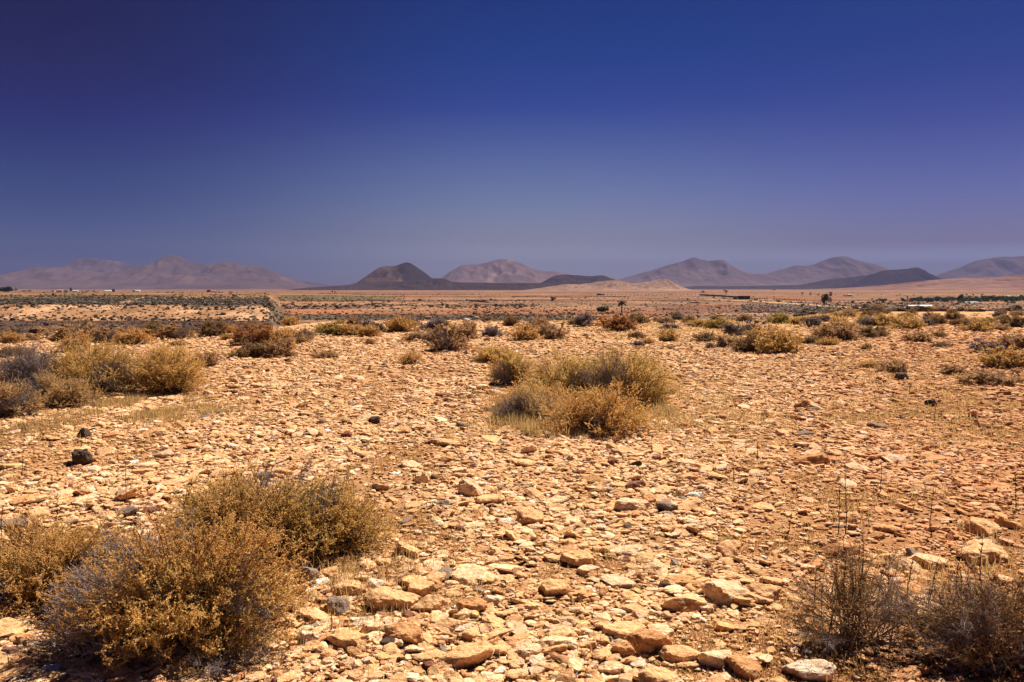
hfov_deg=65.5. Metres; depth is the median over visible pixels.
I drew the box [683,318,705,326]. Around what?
shrub
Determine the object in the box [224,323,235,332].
shrub
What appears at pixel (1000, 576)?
stone
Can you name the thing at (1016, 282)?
tan hill
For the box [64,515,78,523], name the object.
stone
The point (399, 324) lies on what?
shrub
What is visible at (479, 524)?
stone
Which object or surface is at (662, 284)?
tan hill
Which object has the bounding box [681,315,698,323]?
shrub
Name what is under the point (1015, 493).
dead stalk
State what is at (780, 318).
shrub
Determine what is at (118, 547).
shrub
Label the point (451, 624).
stone
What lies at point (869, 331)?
shrub
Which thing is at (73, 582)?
shrub
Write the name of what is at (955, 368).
shrub
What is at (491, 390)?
stone
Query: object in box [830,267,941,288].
volcanic cone
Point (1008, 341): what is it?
shrub
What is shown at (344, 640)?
stone
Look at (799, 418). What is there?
stone
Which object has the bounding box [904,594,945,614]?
stone
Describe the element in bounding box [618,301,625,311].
palm tree
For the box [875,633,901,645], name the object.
stone
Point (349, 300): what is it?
stone wall
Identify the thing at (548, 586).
stone
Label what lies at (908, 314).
shrub
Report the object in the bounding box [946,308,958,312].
shrub
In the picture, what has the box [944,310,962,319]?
shrub
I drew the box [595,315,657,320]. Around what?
stone wall
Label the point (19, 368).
shrub
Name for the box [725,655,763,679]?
stone
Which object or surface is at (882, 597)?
stone
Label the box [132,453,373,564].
shrub
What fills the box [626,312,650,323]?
shrub
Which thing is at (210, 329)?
shrub
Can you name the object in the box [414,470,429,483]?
stone
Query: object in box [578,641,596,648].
stone
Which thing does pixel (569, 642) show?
stone
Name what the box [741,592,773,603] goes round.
stone
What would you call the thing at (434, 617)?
stone
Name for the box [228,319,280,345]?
shrub
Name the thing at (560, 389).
shrub
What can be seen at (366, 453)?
stone
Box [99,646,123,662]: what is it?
stone
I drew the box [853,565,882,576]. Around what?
stone
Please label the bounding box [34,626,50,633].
stone
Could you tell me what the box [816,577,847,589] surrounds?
stone
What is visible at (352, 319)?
shrub
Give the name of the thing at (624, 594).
stone
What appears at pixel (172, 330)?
shrub
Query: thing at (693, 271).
mountain
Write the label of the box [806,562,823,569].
stone
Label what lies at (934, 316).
shrub
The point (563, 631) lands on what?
stone
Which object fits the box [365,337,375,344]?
shrub
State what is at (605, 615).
stone
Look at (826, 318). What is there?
shrub
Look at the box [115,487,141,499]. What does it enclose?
stone
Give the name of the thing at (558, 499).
stone
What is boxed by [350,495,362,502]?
stone
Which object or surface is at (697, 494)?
stone
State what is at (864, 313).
shrub
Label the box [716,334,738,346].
shrub
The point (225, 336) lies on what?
shrub
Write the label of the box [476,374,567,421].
shrub
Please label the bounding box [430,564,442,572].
stone
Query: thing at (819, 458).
stone
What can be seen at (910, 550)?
stone
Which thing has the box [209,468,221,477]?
stone
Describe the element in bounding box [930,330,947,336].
shrub
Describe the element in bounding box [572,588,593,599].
stone
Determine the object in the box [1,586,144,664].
shrub
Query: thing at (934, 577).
dead stalk
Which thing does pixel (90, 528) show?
stone
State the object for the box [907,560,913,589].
dead stalk
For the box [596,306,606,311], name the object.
bush
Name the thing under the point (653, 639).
stone
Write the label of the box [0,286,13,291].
tree
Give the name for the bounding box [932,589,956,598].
stone
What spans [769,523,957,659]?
shrub
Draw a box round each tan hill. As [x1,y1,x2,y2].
[528,279,689,289]
[801,275,1023,289]
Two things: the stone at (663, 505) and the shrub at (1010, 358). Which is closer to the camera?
the stone at (663, 505)
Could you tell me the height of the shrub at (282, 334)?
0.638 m
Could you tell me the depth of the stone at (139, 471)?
6.81 m
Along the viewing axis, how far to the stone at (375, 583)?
4.20 m
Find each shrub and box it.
[0,328,13,335]
[0,334,27,341]
[0,334,64,388]
[0,346,17,357]
[0,374,49,417]
[0,504,157,621]
[1,330,23,342]
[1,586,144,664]
[6,346,35,354]
[7,327,25,333]
[14,493,325,671]
[18,332,40,340]
[25,365,108,407]
[33,328,147,394]
[36,557,136,618]
[37,328,54,334]
[38,315,108,341]
[56,329,96,351]
[60,522,199,579]
[84,325,122,343]
[104,335,213,394]
[110,325,157,344]
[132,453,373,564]
[139,319,162,337]
[140,628,295,681]
[155,321,201,339]
[169,340,186,345]
[189,351,224,366]
[197,316,228,336]
[217,332,234,339]
[221,336,270,357]
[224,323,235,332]
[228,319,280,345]
[255,337,297,357]
[261,463,403,562]
[269,324,300,345]
[280,314,301,325]
[292,331,311,343]
[299,328,316,335]
[308,348,339,358]
[311,321,348,334]
[333,319,345,323]
[337,321,363,334]
[346,316,363,324]
[355,323,382,336]
[357,319,373,325]
[365,322,387,331]
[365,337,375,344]
[381,314,421,331]
[395,349,424,364]
[397,327,433,340]
[402,314,419,324]
[416,322,427,328]
[419,316,449,330]
[419,322,480,351]
[448,320,480,338]
[470,345,520,361]
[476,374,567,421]
[479,325,507,336]
[480,316,496,321]
[482,350,535,385]
[485,370,579,406]
[501,315,520,325]
[505,320,543,340]
[509,343,627,401]
[519,316,556,327]
[530,380,668,437]
[534,320,570,339]
[565,317,577,324]
[565,333,686,407]
[568,310,596,326]
[590,313,641,330]
[624,331,646,338]
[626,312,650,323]
[627,339,645,345]
[642,336,655,343]
[654,323,680,328]
[655,316,676,323]
[656,326,679,341]
[660,345,674,348]
[671,311,683,319]
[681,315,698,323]
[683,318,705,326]
[691,331,717,341]
[703,316,732,328]
[704,342,716,347]
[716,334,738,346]
[717,319,771,335]
[730,328,770,351]
[735,313,754,321]
[741,322,787,339]
[752,328,806,353]
[766,313,791,323]
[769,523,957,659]
[788,317,804,324]
[797,316,822,326]
[801,335,821,343]
[807,320,868,339]
[813,336,841,344]
[819,315,832,321]
[823,315,853,328]
[829,311,842,316]
[838,309,858,316]
[841,308,860,314]
[852,359,879,368]
[855,317,877,325]
[855,323,892,337]
[858,343,872,349]
[859,309,872,317]
[870,312,895,324]
[873,304,885,310]
[874,358,910,372]
[875,310,890,313]
[882,560,1023,681]
[885,315,927,328]
[895,312,916,317]
[902,328,934,340]
[917,317,940,325]
[919,311,933,319]
[928,305,938,311]
[928,314,948,322]
[928,341,953,346]
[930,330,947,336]
[934,315,948,323]
[938,363,974,374]
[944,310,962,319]
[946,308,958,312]
[946,318,958,324]
[952,366,1023,385]
[955,318,970,325]
[957,317,996,330]
[963,307,975,311]
[968,337,1007,353]
[972,343,1023,368]
[979,316,997,321]
[988,321,1012,329]
[992,309,1008,316]
[996,312,1023,326]
[997,331,1023,348]
[1009,309,1023,314]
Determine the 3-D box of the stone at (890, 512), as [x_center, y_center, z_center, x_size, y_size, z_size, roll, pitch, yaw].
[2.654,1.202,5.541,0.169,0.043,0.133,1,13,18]
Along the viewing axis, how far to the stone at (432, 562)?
4.57 m
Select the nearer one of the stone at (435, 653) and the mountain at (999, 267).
the stone at (435, 653)
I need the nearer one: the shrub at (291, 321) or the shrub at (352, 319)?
the shrub at (352, 319)
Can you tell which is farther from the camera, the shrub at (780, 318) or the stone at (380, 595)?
the shrub at (780, 318)
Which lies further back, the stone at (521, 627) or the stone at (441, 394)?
the stone at (441, 394)
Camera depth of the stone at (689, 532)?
5.09 m
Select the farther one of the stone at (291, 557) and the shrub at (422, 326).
the shrub at (422, 326)
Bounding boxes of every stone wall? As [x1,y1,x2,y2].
[298,300,391,300]
[319,293,479,294]
[373,302,418,305]
[426,304,531,304]
[466,299,488,302]
[511,296,629,296]
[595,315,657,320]
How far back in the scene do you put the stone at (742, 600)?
3.93 m
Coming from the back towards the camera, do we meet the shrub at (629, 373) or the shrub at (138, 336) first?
the shrub at (138, 336)
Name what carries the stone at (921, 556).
on the rubble
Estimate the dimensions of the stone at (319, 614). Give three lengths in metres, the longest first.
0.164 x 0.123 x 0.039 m
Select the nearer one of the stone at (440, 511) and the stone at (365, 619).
the stone at (365, 619)
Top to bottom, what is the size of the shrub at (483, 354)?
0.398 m
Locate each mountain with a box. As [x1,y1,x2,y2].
[0,255,314,288]
[63,258,137,272]
[300,281,329,286]
[442,259,569,282]
[618,257,796,286]
[767,256,888,284]
[936,256,1023,278]
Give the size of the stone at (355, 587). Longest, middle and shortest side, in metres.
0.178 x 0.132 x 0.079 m
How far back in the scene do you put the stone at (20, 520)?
5.28 m
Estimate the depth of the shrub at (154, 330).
27.10 m
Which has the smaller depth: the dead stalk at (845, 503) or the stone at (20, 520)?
the dead stalk at (845, 503)
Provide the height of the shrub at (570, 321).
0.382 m
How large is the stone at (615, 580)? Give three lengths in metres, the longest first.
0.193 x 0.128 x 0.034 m
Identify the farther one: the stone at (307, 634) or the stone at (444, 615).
the stone at (444, 615)
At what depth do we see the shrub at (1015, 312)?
48.31 m
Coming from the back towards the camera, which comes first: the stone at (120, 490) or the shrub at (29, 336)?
the shrub at (29, 336)
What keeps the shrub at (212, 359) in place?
on the ground at (592, 299)
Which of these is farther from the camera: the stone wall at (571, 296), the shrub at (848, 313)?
the stone wall at (571, 296)
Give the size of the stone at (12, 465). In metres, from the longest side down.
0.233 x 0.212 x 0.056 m
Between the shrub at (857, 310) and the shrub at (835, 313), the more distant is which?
the shrub at (857, 310)
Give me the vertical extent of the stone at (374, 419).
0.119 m
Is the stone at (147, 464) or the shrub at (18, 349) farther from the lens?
the shrub at (18, 349)
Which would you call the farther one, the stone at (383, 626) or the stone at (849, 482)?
the stone at (849, 482)
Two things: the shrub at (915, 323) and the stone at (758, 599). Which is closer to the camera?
the stone at (758, 599)
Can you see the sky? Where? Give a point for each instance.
(328, 142)
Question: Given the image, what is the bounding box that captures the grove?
[908,295,1023,301]
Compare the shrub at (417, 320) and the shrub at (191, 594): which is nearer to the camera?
the shrub at (191, 594)
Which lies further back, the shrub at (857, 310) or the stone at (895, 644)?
the shrub at (857, 310)
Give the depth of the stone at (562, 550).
4.77 m
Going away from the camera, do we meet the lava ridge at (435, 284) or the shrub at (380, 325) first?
the shrub at (380, 325)
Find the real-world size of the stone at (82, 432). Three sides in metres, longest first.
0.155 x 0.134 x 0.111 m
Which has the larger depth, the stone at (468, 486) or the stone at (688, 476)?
the stone at (688, 476)
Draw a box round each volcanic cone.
[349,263,431,284]
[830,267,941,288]
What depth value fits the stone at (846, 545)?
4.70 m
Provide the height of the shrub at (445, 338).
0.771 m
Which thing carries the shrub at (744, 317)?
on the ground at (592, 299)
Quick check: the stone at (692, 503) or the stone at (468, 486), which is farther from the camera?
the stone at (468, 486)
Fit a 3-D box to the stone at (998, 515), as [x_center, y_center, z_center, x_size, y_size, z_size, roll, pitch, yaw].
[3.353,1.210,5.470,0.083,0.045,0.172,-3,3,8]
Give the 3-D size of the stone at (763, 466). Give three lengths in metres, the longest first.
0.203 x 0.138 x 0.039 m
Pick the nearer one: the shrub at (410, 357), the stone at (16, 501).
the stone at (16, 501)
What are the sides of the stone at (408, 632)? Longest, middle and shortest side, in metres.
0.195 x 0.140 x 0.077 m
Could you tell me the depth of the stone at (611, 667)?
3.28 m
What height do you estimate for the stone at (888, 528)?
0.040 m
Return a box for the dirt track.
[705,299,860,307]
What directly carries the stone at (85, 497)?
on the rubble
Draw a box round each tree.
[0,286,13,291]
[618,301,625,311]
[821,294,831,304]
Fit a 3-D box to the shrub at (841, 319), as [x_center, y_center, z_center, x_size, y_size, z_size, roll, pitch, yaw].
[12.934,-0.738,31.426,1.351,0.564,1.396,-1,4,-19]
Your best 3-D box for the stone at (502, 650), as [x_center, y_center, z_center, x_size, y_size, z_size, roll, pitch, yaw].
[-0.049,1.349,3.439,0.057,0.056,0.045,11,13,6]
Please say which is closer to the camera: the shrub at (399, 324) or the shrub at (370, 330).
the shrub at (370, 330)
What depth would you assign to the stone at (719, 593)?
3.99 m
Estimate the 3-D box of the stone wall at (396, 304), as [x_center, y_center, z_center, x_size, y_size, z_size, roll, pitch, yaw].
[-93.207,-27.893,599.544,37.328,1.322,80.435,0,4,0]
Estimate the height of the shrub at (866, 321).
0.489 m
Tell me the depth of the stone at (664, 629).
3.64 m
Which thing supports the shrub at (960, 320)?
on the ground at (592, 299)
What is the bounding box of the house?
[738,296,749,298]
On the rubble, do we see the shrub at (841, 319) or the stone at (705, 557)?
the stone at (705, 557)
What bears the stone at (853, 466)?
on the rubble
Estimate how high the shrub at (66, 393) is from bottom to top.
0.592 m
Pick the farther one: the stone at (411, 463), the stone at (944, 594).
the stone at (411, 463)
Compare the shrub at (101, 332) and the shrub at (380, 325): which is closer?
the shrub at (101, 332)
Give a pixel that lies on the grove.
(1011, 298)
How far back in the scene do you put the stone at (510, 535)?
5.03 m
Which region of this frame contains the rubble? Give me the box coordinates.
[0,313,1023,681]
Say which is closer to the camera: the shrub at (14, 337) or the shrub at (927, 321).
the shrub at (14, 337)
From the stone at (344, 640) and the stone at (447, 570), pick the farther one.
the stone at (447, 570)
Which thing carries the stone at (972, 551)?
on the ground at (592, 299)
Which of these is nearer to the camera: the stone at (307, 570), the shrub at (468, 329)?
the stone at (307, 570)
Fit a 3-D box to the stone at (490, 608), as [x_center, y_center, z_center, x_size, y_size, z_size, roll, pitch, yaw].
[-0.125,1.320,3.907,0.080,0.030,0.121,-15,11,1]
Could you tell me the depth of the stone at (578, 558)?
4.56 m
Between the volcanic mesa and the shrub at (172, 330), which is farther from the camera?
the volcanic mesa
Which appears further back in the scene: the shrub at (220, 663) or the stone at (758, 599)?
the stone at (758, 599)
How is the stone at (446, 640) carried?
on the ground at (592, 299)
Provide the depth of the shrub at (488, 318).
38.04 m
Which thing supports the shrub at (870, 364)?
on the ground at (592, 299)
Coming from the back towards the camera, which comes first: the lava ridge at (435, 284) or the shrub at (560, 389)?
the lava ridge at (435, 284)
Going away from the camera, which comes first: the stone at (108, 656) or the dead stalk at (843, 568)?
the stone at (108, 656)
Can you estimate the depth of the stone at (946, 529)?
5.12 m
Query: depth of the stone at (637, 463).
7.07 m
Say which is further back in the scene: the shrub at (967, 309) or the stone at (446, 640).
the shrub at (967, 309)
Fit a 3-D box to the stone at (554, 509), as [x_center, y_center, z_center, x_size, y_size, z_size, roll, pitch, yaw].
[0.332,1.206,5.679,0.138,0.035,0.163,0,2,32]
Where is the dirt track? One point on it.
(780, 302)
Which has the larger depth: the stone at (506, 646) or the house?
the house
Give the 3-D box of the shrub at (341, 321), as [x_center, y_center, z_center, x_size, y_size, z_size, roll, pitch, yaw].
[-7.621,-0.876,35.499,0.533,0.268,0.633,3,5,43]
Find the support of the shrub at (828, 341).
on the ground at (592, 299)
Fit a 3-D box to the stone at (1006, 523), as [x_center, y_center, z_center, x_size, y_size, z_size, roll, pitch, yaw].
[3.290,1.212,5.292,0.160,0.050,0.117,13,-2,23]
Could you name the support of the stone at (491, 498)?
on the rubble
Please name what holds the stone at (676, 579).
on the rubble
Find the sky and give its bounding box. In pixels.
[0,0,1023,285]
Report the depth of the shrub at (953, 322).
34.74 m
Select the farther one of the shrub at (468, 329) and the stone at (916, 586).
the shrub at (468, 329)
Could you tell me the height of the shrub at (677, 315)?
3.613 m
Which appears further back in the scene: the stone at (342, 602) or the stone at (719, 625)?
the stone at (342, 602)
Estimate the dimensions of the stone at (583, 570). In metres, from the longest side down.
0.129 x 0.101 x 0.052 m
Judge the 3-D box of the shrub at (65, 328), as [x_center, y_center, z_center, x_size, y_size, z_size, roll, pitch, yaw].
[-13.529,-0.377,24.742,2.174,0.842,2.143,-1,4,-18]
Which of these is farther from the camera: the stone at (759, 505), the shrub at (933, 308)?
the shrub at (933, 308)
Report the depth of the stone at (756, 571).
4.39 m
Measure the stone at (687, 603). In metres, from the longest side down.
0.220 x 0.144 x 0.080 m
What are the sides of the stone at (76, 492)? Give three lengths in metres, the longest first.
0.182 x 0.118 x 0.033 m
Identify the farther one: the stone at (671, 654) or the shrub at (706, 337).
the shrub at (706, 337)
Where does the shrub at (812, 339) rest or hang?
on the ground at (592, 299)
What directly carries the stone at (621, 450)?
on the rubble
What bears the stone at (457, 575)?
on the rubble
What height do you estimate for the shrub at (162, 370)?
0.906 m
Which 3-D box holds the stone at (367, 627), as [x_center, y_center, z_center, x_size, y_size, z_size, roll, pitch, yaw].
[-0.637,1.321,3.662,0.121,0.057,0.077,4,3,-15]
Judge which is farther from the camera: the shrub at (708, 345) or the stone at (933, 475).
the shrub at (708, 345)
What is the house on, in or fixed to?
on the ground at (592, 299)
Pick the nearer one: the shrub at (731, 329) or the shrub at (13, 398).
the shrub at (13, 398)
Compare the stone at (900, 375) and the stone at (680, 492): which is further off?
the stone at (900, 375)
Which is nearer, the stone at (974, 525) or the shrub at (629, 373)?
the stone at (974, 525)
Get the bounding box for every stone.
[0,463,24,469]
[0,517,28,531]
[8,494,32,505]
[16,633,25,638]
[22,494,47,504]
[24,509,50,514]
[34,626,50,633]
[55,499,76,506]
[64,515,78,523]
[70,494,96,504]
[71,448,93,464]
[73,490,83,494]
[77,428,91,437]
[79,526,101,531]
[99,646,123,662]
[114,506,139,517]
[115,487,129,495]
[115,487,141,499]
[131,462,159,468]
[131,468,155,474]
[142,506,160,513]
[152,449,173,457]
[153,642,186,658]
[157,478,186,485]
[163,474,185,479]
[169,495,185,502]
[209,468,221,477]
[256,472,272,477]
[270,640,285,651]
[282,555,309,561]
[291,561,312,568]
[293,630,318,643]
[295,566,318,581]
[300,606,327,620]
[300,664,310,673]
[310,632,324,636]
[311,577,328,585]
[319,616,339,630]
[326,595,350,615]
[326,629,373,649]
[329,617,344,628]
[330,579,363,595]
[333,572,353,584]
[341,431,351,437]
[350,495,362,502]
[351,617,373,628]
[355,451,376,457]
[360,620,383,633]
[363,586,417,611]
[366,630,382,640]
[368,416,379,424]
[368,578,386,587]
[379,622,394,630]
[384,622,422,643]
[396,540,421,557]
[400,460,422,467]
[402,575,424,585]
[406,579,434,595]
[409,594,449,612]
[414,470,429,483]
[423,559,443,566]
[426,618,464,631]
[427,572,445,580]
[427,613,439,622]
[427,648,443,657]
[428,612,448,623]
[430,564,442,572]
[435,392,449,396]
[435,500,449,506]
[435,637,448,642]
[436,508,445,513]
[436,640,493,669]
[438,567,452,580]
[450,564,490,584]
[451,630,484,642]
[455,624,471,631]
[456,421,470,426]
[456,608,471,618]
[457,477,483,496]
[457,597,488,612]
[462,521,485,529]
[474,494,504,503]
[476,384,489,389]
[482,595,501,605]
[482,614,504,622]
[485,602,494,613]
[487,628,514,639]
[487,643,510,659]
[489,389,502,394]
[489,563,518,570]
[494,647,507,655]
[495,568,515,574]
[501,517,513,521]
[505,529,515,540]
[505,620,528,633]
[511,639,541,658]
[515,507,543,524]
[525,487,541,496]
[537,636,576,649]
[538,578,570,596]
[541,496,568,504]
[542,644,567,654]
[543,627,573,636]
[544,617,560,623]
[547,624,569,628]
[548,507,565,511]
[553,548,567,554]
[556,616,577,625]
[560,550,595,566]
[567,545,577,550]
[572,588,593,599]
[577,564,600,576]
[578,541,599,545]
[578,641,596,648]
[581,475,604,481]
[583,504,601,508]
[586,511,609,514]
[593,612,611,619]
[597,661,622,673]
[600,574,635,587]
[602,621,645,639]
[607,459,617,464]
[607,544,640,557]
[610,640,635,656]
[613,481,626,486]
[614,447,633,454]
[614,498,651,510]
[621,592,630,599]
[621,603,646,613]
[624,628,671,654]
[625,480,645,489]
[630,461,641,465]
[635,553,653,563]
[638,664,677,681]
[644,559,668,576]
[647,623,673,634]
[651,455,660,459]
[655,500,678,511]
[660,645,700,663]
[663,585,682,593]
[663,594,706,611]
[665,575,699,586]
[668,529,693,537]
[675,489,688,496]
[676,473,698,480]
[678,500,700,510]
[684,567,700,577]
[688,492,702,498]
[697,552,713,561]
[697,650,731,668]
[701,581,749,606]
[701,603,715,612]
[709,578,732,582]
[714,619,734,631]
[716,541,735,556]
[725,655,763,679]
[733,596,757,605]
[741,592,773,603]
[747,582,781,600]
[749,567,762,576]
[752,502,774,511]
[753,465,772,468]
[759,576,784,584]
[781,659,835,681]
[794,442,809,446]
[794,453,829,464]
[795,417,806,420]
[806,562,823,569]
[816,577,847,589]
[818,542,858,555]
[828,456,841,462]
[838,479,857,486]
[844,463,868,471]
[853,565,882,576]
[861,587,894,604]
[866,422,887,428]
[868,454,882,459]
[872,524,902,532]
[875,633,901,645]
[881,509,906,516]
[882,454,908,461]
[894,372,908,379]
[897,558,922,575]
[898,580,926,594]
[904,548,923,556]
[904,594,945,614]
[907,553,947,568]
[923,526,939,531]
[924,399,937,406]
[924,474,936,479]
[926,455,946,460]
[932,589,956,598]
[935,527,959,532]
[956,539,1009,565]
[961,517,1002,536]
[993,511,1008,520]
[994,519,1021,528]
[994,574,1014,583]
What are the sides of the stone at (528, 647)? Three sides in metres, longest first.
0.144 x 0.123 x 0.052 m
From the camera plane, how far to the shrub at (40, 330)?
29.30 m
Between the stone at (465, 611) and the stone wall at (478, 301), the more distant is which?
the stone wall at (478, 301)
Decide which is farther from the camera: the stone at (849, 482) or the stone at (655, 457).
the stone at (655, 457)
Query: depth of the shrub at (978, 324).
29.60 m
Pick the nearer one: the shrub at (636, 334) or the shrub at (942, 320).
the shrub at (636, 334)
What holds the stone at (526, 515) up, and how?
on the ground at (592, 299)
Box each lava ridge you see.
[289,278,579,289]
[684,274,871,288]
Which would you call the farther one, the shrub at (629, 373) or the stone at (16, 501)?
the shrub at (629, 373)
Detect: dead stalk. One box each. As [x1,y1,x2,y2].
[55,492,60,531]
[124,459,127,502]
[330,602,332,628]
[836,481,842,532]
[839,537,847,618]
[840,475,848,533]
[885,552,891,625]
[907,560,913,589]
[927,488,934,536]
[929,559,938,596]
[951,548,963,601]
[977,531,985,583]
[1014,475,1017,509]
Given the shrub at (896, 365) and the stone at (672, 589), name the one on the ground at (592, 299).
the shrub at (896, 365)
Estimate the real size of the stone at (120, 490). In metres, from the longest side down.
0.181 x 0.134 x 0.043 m
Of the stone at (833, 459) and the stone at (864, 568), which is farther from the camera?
the stone at (833, 459)
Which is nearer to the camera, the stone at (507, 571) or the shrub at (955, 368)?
the stone at (507, 571)
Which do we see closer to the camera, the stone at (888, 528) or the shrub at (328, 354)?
the stone at (888, 528)
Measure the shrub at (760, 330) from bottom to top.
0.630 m
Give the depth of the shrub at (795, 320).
34.69 m
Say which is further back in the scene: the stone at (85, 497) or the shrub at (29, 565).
the stone at (85, 497)
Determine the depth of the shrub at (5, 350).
18.25 m
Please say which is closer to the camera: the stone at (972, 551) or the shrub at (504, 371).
the stone at (972, 551)
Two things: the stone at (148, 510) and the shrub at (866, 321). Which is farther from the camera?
the shrub at (866, 321)
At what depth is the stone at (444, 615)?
3.79 m
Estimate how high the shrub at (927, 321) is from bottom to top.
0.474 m
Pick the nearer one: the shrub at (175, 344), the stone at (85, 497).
the stone at (85, 497)
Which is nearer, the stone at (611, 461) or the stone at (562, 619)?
the stone at (562, 619)
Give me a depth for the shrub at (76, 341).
20.01 m
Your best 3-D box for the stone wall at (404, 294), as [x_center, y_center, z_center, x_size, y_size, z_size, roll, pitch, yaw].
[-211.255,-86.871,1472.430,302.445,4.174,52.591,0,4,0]
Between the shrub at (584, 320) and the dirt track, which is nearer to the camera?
the shrub at (584, 320)
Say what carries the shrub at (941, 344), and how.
on the ground at (592, 299)
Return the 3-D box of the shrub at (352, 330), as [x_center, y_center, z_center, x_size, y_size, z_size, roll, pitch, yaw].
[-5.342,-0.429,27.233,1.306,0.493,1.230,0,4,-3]
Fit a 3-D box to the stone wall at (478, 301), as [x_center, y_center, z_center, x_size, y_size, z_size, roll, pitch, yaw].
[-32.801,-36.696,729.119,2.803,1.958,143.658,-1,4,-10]
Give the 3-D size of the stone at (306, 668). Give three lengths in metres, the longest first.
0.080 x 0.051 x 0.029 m
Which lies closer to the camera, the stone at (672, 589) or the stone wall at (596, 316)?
the stone at (672, 589)
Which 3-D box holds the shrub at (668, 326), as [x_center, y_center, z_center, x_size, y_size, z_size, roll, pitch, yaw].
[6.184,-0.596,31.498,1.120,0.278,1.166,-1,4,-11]
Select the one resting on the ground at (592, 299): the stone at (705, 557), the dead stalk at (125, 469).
the dead stalk at (125, 469)
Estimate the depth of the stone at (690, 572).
4.35 m
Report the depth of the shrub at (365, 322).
30.46 m
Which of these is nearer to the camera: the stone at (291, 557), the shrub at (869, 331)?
the stone at (291, 557)
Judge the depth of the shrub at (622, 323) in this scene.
30.05 m
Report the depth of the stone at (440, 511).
5.60 m
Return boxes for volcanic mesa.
[542,275,614,283]
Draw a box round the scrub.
[0,291,1023,333]
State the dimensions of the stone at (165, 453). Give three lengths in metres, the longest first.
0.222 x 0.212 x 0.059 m
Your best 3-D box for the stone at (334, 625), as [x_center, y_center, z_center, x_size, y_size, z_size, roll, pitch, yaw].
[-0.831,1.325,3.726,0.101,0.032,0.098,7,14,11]
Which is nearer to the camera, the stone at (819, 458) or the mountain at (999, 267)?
the stone at (819, 458)
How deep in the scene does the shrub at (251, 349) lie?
18.70 m
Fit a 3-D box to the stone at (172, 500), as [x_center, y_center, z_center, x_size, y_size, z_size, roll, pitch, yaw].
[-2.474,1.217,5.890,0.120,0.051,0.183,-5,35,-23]
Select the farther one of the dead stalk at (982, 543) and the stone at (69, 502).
the stone at (69, 502)
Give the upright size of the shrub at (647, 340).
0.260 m
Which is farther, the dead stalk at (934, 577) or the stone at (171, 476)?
the stone at (171, 476)
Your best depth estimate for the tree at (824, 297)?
559.08 m
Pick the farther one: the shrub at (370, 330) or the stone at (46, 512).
the shrub at (370, 330)
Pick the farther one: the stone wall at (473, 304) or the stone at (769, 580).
the stone wall at (473, 304)
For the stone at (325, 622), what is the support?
on the ground at (592, 299)
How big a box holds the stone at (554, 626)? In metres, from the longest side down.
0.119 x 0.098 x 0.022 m
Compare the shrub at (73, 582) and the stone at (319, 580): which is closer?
the shrub at (73, 582)
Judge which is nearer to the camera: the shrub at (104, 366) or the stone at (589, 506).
the stone at (589, 506)
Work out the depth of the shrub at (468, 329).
25.59 m
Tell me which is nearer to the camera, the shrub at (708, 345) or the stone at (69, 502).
the stone at (69, 502)
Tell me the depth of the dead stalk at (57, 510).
4.94 m
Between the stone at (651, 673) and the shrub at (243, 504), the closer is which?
the stone at (651, 673)
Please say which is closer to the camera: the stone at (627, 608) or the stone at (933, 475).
the stone at (627, 608)
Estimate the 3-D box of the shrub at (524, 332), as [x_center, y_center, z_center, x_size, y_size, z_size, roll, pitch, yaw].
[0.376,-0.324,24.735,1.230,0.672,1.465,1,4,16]
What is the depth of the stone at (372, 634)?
3.60 m
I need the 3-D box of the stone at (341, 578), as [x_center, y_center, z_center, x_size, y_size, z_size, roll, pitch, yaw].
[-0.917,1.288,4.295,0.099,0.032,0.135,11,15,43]
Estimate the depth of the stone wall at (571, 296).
1078.05 m
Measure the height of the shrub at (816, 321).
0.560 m
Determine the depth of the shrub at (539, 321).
31.62 m
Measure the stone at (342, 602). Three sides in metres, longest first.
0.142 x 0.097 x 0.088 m
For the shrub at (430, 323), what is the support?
on the ground at (592, 299)
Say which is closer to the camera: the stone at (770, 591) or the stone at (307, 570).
the stone at (770, 591)
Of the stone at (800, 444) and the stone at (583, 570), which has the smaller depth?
the stone at (583, 570)
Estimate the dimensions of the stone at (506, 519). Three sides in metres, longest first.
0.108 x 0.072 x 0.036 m
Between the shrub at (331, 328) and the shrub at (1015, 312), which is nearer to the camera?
the shrub at (331, 328)
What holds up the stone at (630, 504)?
on the ground at (592, 299)
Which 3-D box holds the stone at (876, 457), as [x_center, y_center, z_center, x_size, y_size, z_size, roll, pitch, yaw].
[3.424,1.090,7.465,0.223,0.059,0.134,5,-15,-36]
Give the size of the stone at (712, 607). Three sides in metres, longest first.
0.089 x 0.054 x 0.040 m
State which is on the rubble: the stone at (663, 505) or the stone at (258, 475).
the stone at (258, 475)
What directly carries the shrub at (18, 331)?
on the ground at (592, 299)
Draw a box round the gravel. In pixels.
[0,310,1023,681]
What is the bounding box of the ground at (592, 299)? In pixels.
[0,289,1023,681]
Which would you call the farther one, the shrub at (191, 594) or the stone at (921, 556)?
the stone at (921, 556)

